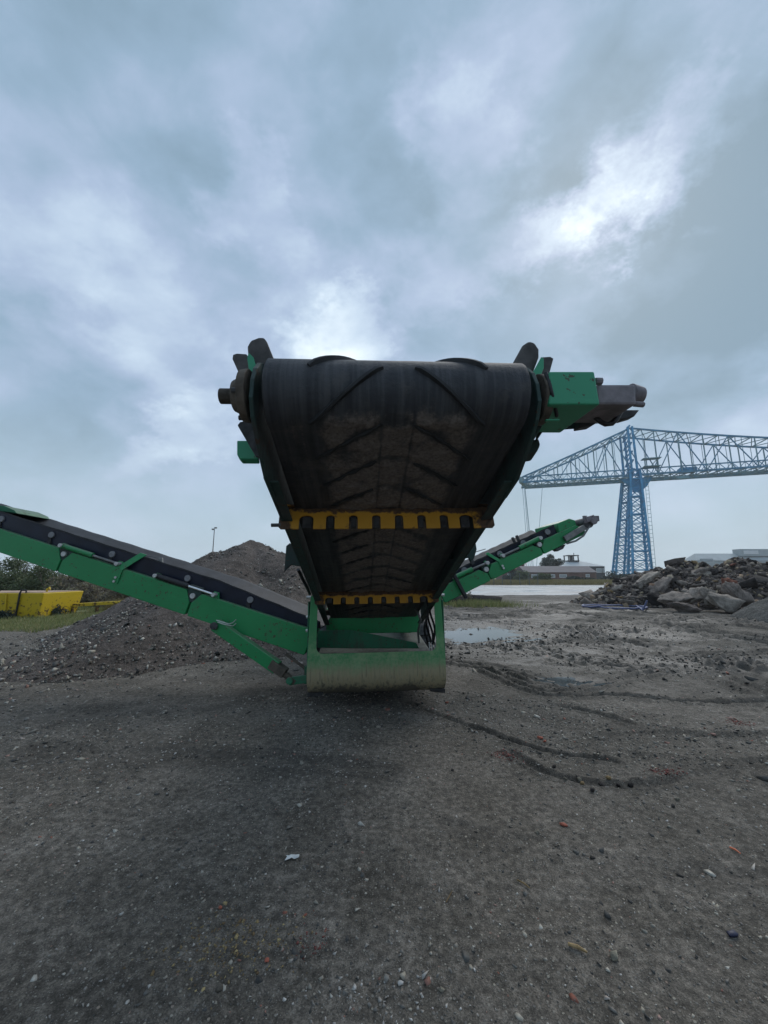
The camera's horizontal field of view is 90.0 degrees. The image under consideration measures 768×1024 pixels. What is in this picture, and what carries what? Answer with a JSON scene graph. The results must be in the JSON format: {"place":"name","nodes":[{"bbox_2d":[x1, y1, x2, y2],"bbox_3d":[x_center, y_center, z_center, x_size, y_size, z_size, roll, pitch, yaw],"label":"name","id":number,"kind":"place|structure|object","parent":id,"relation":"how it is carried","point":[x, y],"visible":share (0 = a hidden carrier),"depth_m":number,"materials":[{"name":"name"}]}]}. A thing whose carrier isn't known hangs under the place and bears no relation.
{"place":"outdoors","nodes":[
{"label":"outdoors","id":0,"kind":"place"},
{"bbox_2d":[0,588,767,1023],"bbox_3d":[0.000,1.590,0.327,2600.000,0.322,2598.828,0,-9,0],"label":"ground","id":1,"kind":"structure","parent":0,"point":[68,932],"depth_m":2.21,"materials":[{"name":"grey gravel"}]},
{"bbox_2d":[0,605,108,632],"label":"grass verge","id":2,"kind":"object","parent":1,"relation":"on","point":[82,610],"depth_m":13.06,"materials":[{"name":"plant"}]},
{"bbox_2d":[0,610,15,618],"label":"weed bush","id":3,"kind":"object","parent":2,"relation":"on","point":[7,614],"visible":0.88,"depth_m":13.39,"materials":[{"name":"green plant"}]},
{"bbox_2d":[0,567,17,590],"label":"shrub","id":4,"kind":"object","parent":2,"relation":"on","point":[1,586],"visible":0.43,"depth_m":22.28,"materials":[{"name":"green plant"}]},
{"bbox_2d":[0,556,64,590],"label":"shrub","id":5,"kind":"object","parent":2,"relation":"on","point":[14,563],"visible":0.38,"depth_m":23.70,"materials":[{"name":"green plant"}]},
{"bbox_2d":[6,565,69,590],"bbox_3d":[-19.484,4.106,22.495,5.014,2.454,3.145,-4,-10,20],"label":"shrub","id":6,"kind":"object","parent":2,"relation":"on","point":[36,583],"visible":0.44,"depth_m":22.15,"materials":[{"name":"green plant"}]},
{"bbox_2d":[0,587,82,617],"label":"yellow tank","id":7,"kind":"object","parent":2,"relation":"on","point":[32,603],"visible":0.85,"depth_m":13.95,"materials":[{"name":"metal"}]},
{"bbox_2d":[51,604,68,615],"bbox_3d":[-12.638,3.764,14.734,0.670,0.556,0.696,-2,-10,12],"label":"weed bush","id":8,"kind":"object","parent":2,"relation":"on","point":[55,611],"visible":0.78,"depth_m":14.66,"materials":[{"name":"green plant"}]},
{"bbox_2d":[42,575,104,589],"bbox_3d":[-16.577,3.959,21.465,3.766,2.416,3.036,0,-9,0],"label":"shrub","id":9,"kind":"object","parent":2,"relation":"on","point":[67,582],"visible":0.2,"depth_m":20.63,"materials":[{"name":"plant"}]},
{"bbox_2d":[70,601,119,611],"bbox_3d":[-11.816,3.961,16.063,2.048,0.468,0.572,4,-10,-22],"label":"yellow rail","id":10,"kind":"object","parent":2,"relation":"on","point":[94,604],"visible":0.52,"depth_m":15.78,"materials":[{"name":"yellow metal"}]},
{"bbox_2d":[66,581,129,602],"bbox_3d":[-14.392,4.131,20.333,4.344,1.715,3.545,0,-9,0],"label":"shrub","id":11,"kind":"object","parent":2,"relation":"on","point":[89,590],"visible":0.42,"depth_m":19.32,"materials":[{"name":"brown plant"}]},
{"bbox_2d":[90,589,127,606],"bbox_3d":[-12.494,4.098,19.657,3.832,1.541,3.004,0,-9,0],"label":"shrub","id":12,"kind":"object","parent":2,"relation":"on","point":[112,595],"visible":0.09,"depth_m":18.55,"materials":[{"name":"green plant"}]},
{"bbox_2d":[101,597,125,609],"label":"tall grass","id":13,"kind":"structure","parent":2,"relation":"on","point":[107,606],"depth_m":16.61,"materials":[{"name":"green plant"}]},
{"bbox_2d":[0,540,311,707],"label":"gravel heap","id":14,"kind":"object","parent":1,"relation":"on","point":[128,637],"visible":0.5,"depth_m":7.23,"materials":[{"name":"gravel"}]},
{"bbox_2d":[123,901,312,1009],"bbox_3d":[-0.651,1.783,1.568,0.719,0.029,0.455,0,-9,0],"label":"sandy patch","id":15,"kind":"object","parent":1,"relation":"on","point":[223,946],"visible":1,"depth_m":1.57,"materials":[{"name":"grey sand"}]},
{"bbox_2d":[215,983,222,992],"bbox_3d":[-0.607,1.754,1.415,0.028,0.018,0.023,3,3,-11],"label":"stone","id":16,"kind":"object","parent":1,"relation":"on","point":[219,988],"visible":1,"depth_m":1.41,"materials":[{"name":"grey stone"}]},
{"bbox_2d":[285,854,298,859],"bbox_3d":[-0.495,1.861,2.072,0.074,0.012,0.036,0,-9,0],"label":"plastic scrap","id":17,"kind":"object","parent":1,"relation":"on","point":[293,856],"visible":1,"depth_m":2.07,"materials":[{"name":"white plastic"}]},
{"bbox_2d":[296,923,328,959],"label":"brick crumbs","id":18,"kind":"object","parent":1,"relation":"on","point":[315,947],"visible":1,"depth_m":1.57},
{"bbox_2d":[0,338,646,696],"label":"screening machine","id":19,"kind":"object","parent":1,"relation":"on","point":[390,485],"visible":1,"depth_m":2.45,"materials":[{"name":"black rubber"}]},
{"bbox_2d":[251,912,478,1023],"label":"chip patch","id":20,"kind":"object","parent":1,"relation":"on","point":[354,987],"visible":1,"depth_m":1.41,"materials":[{"name":"grey gravel"}]},
{"bbox_2d":[0,619,767,1023],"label":"grit","id":21,"kind":"object","parent":1,"relation":"on","point":[464,953],"visible":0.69,"depth_m":2.75,"materials":[{"name":"gravel"}]},
{"bbox_2d":[0,626,767,1023],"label":"pale chips","id":22,"kind":"object","parent":1,"relation":"on","point":[396,840],"visible":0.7,"depth_m":2.52,"materials":[{"name":"stone"}]},
{"bbox_2d":[2,603,767,885],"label":"clods","id":23,"kind":"object","parent":1,"relation":"on","point":[601,849],"visible":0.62,"depth_m":7.23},
{"bbox_2d":[384,974,388,981],"bbox_3d":[0.009,1.752,1.443,0.018,0.015,0.023,-13,1,43],"label":"stone","id":24,"kind":"object","parent":1,"relation":"on","point":[386,977],"visible":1,"depth_m":1.44,"materials":[{"name":"grey stone"}]},
{"bbox_2d":[441,596,468,604],"bbox_3d":[3.717,4.608,19.866,1.554,0.554,0.678,0,-9,0],"label":"concrete block","id":25,"kind":"object","parent":1,"relation":"on","point":[459,598],"depth_m":19.60,"materials":[{"name":"concrete"}]},
{"bbox_2d":[456,591,479,599],"bbox_3d":[4.151,4.492,19.992,1.422,0.861,0.817,2,-10,-14],"label":"weed bush","id":26,"kind":"object","parent":1,"relation":"on","point":[468,597],"visible":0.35,"depth_m":19.85,"materials":[{"name":"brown plant"}]},
{"bbox_2d":[469,595,501,602],"bbox_3d":[5.177,4.769,20.776,2.410,0.572,0.677,0,-9,0],"label":"concrete block","id":27,"kind":"object","parent":1,"relation":"on","point":[490,598],"depth_m":20.58,"materials":[{"name":"concrete"}]},
{"bbox_2d":[443,598,540,607],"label":"weeds","id":28,"kind":"object","parent":1,"relation":"on","point":[478,603],"visible":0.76,"depth_m":18.84,"materials":[{"name":"green plant"}]},
{"bbox_2d":[486,749,525,763],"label":"brick crumbs","id":29,"kind":"object","parent":1,"relation":"on","point":[506,755],"visible":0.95,"depth_m":3.23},
{"bbox_2d":[484,573,537,584],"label":"fence","id":30,"kind":"object","parent":1,"relation":"on","point":[510,576],"visible":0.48,"depth_m":65.08,"materials":[{"name":"metal"}]},
{"bbox_2d":[525,676,620,690],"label":"water","id":31,"kind":"structure","parent":1,"relation":"on","point":[564,681],"depth_m":5.62,"materials":[{"name":"grey liquid"}]},
{"bbox_2d":[568,942,586,952],"bbox_3d":[0.786,1.767,1.559,0.071,0.017,0.014,-4,-10,21],"label":"wood splinter","id":32,"kind":"object","parent":1,"relation":"on","point":[576,946],"visible":1,"depth_m":1.56,"materials":[{"name":"beige wood"}]},
{"bbox_2d":[610,950,617,960],"bbox_3d":[0.919,1.772,1.533,0.027,0.022,0.036,-19,-3,20],"label":"stone","id":33,"kind":"object","parent":1,"relation":"on","point":[613,955],"visible":1,"depth_m":1.53,"materials":[{"name":"white stone"}]},
{"bbox_2d":[582,600,647,610],"bbox_3d":[10.745,4.259,18.022,2.713,0.504,3.352,-6,-11,33],"label":"hose","id":34,"kind":"object","parent":1,"relation":"on","point":[642,607],"visible":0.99,"depth_m":17.73,"materials":[{"name":"blue plastic"}]},
{"bbox_2d":[519,425,767,575],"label":"transporter bridge","id":35,"kind":"structure","parent":1,"relation":"on","point":[639,483],"depth_m":172.18,"materials":[{"name":"blue metal"}]},
{"bbox_2d":[644,592,663,605],"bbox_3d":[13.089,4.232,18.504,0.852,0.742,0.769,14,-4,-38],"label":"concrete boulder","id":36,"kind":"object","parent":1,"relation":"on","point":[652,597],"visible":0.62,"depth_m":18.36,"materials":[{"name":"concrete"}]},
{"bbox_2d":[644,765,689,780],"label":"brick crumbs","id":37,"kind":"object","parent":1,"relation":"on","point":[667,770],"visible":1,"depth_m":2.98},
{"bbox_2d":[570,556,767,609],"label":"rubble heap","id":38,"kind":"object","parent":1,"relation":"on","point":[749,575],"visible":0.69,"depth_m":20.01,"materials":[{"name":"stone"}]},
{"bbox_2d":[633,571,660,588],"bbox_3d":[13.834,3.564,20.342,1.558,0.239,0.748,-30,2,-5],"label":"concrete slab","id":39,"kind":"object","parent":38,"relation":"on","point":[647,577],"depth_m":20.11,"materials":[{"name":"grey concrete"}]},
{"bbox_2d":[648,577,671,593],"bbox_3d":[13.877,3.758,19.381,1.475,0.346,0.890,-39,7,-14],"label":"concrete slab","id":40,"kind":"object","parent":38,"relation":"on","point":[661,585],"depth_m":19.17,"materials":[{"name":"grey concrete"}]},
{"bbox_2d":[721,578,737,584],"bbox_3d":[16.064,3.388,17.875,0.649,0.677,0.676,8,-6,-14],"label":"brick chunk","id":41,"kind":"object","parent":38,"relation":"on","point":[723,580],"visible":0.41,"depth_m":17.75,"materials":[{"name":"brown brick"}]},
{"bbox_2d":[721,581,754,606],"bbox_3d":[15.328,3.571,16.695,1.304,0.865,0.933,30,-11,-9],"label":"concrete slab","id":42,"kind":"object","parent":38,"relation":"on","point":[733,589],"depth_m":16.46,"materials":[{"name":"grey concrete"}]},
{"bbox_2d":[666,601,702,612],"bbox_3d":[12.670,4.140,16.269,1.131,0.603,0.801,7,1,6],"label":"concrete boulder","id":43,"kind":"object","parent":1,"relation":"on","point":[682,607],"visible":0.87,"depth_m":16.03,"materials":[{"name":"grey concrete"}]},
{"bbox_2d":[657,591,694,604],"bbox_3d":[13.142,3.858,17.130,1.615,0.460,0.980,-10,11,-12],"label":"concrete slab","id":44,"kind":"object","parent":43,"relation":"on","point":[672,596],"depth_m":17.01,"materials":[{"name":"grey concrete"}]},
{"bbox_2d":[688,586,704,603],"bbox_3d":[13.827,3.721,16.910,0.973,0.604,0.849,-24,29,-31],"label":"concrete slab","id":45,"kind":"object","parent":44,"relation":"on","point":[694,592],"depth_m":16.85,"materials":[{"name":"grey concrete"}]},
{"bbox_2d":[705,591,745,613],"bbox_3d":[14.040,3.761,15.894,1.407,0.781,1.092,8,-2,13],"label":"concrete boulder","id":46,"kind":"object","parent":1,"relation":"on","point":[728,603],"visible":0.99,"depth_m":15.65,"materials":[{"name":"grey concrete"}]},
{"bbox_2d":[696,588,716,606],"bbox_3d":[14.040,3.673,16.554,0.829,0.821,0.831,2,-10,-11],"label":"concrete slab","id":47,"kind":"object","parent":46,"relation":"on","point":[703,592],"depth_m":16.36,"materials":[{"name":"grey concrete"}]},
{"bbox_2d":[726,930,738,937],"bbox_3d":[1.481,1.793,1.631,0.045,0.014,0.025,2,-10,-14],"label":"blue scrap","id":48,"kind":"object","parent":1,"relation":"on","point":[732,933],"visible":1,"depth_m":1.63,"materials":[{"name":"blue plastic"}]},
{"bbox_2d":[714,718,755,725],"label":"brick crumbs","id":49,"kind":"object","parent":1,"relation":"on","point":[739,723],"visible":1,"depth_m":4.00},
{"bbox_2d":[729,597,767,622],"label":"soil mound","id":50,"kind":"object","parent":1,"relation":"on","point":[758,610],"visible":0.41,"depth_m":13.59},
{"bbox_2d":[0,0,767,575],"label":"sky","id":51,"kind":"structure","parent":0,"point":[185,184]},
{"bbox_2d":[431,624,604,651],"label":"water","id":52,"kind":"structure","parent":0,"point":[478,635],"depth_m":10.14,"materials":[{"name":"grey liquid"}]},
{"bbox_2d":[466,585,603,594],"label":"river","id":53,"kind":"structure","parent":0,"point":[528,590],"depth_m":42.68,"materials":[{"name":"grey liquid"}]},
{"bbox_2d":[483,579,612,584],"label":"field grass","id":54,"kind":"structure","parent":0,"point":[560,582],"depth_m":68.58,"materials":[{"name":"green plant"}]},
{"bbox_2d":[516,566,596,579],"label":"brick hall","id":55,"kind":"structure","parent":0,"point":[560,572],"depth_m":116.93,"materials":[{"name":"grey brick"}]},
{"bbox_2d":[559,574,566,577],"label":"window","id":56,"kind":"structure","parent":55,"relation":"in","point":[560,575],"depth_m":116.29,"materials":[{"name":"grey glass"}]},
{"bbox_2d":[352,706,767,832],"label":"rut gravel","id":57,"kind":"structure","parent":0,"point":[639,747],"depth_m":3.45,"materials":[{"name":"grey gravel"}]},
{"bbox_2d":[559,553,604,578],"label":"pavilion","id":58,"kind":"structure","parent":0,"point":[600,570],"depth_m":150.56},
{"bbox_2d":[685,549,767,566],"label":"industrial shed","id":59,"kind":"structure","parent":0,"point":[760,555],"depth_m":170.44,"materials":[{"name":"grey metal"}]},
{"bbox_2d":[699,558,713,561],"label":"window","id":60,"kind":"structure","parent":59,"relation":"in","point":[699,558],"depth_m":168.74,"materials":[{"name":"grey glass"}]},
{"label":"field","id":61,"kind":"structure","parent":0,"visible":0},
{"bbox_2d":[502,569,518,579],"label":"shrub","id":62,"kind":"object","parent":61,"relation":"on","point":[512,574],"visible":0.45,"depth_m":102.95,"materials":[{"name":"green plant"}]},
{"bbox_2d":[513,570,530,579],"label":"shrub","id":63,"kind":"object","parent":61,"relation":"on","point":[522,574],"visible":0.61,"depth_m":97.97,"materials":[{"name":"green plant"}]},
{"bbox_2d":[532,572,552,579],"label":"shrub","id":64,"kind":"object","parent":61,"relation":"on","point":[544,576],"visible":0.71,"depth_m":101.70,"materials":[{"name":"green plant"}]},
{"bbox_2d":[540,554,564,565],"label":"broadleaf tree","id":65,"kind":"object","parent":61,"relation":"on","point":[548,560],"visible":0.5,"depth_m":133.78,"materials":[{"name":"green plant"}]},
{"bbox_2d":[564,576,597,579],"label":"shrub","id":66,"kind":"object","parent":61,"relation":"on","point":[574,577],"visible":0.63,"depth_m":106.02,"materials":[{"name":"green plant"}]},
{"bbox_2d":[598,571,626,579],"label":"shrub","id":67,"kind":"object","parent":61,"relation":"on","point":[611,575],"visible":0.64,"depth_m":109.91,"materials":[{"name":"green plant"}]}
]}

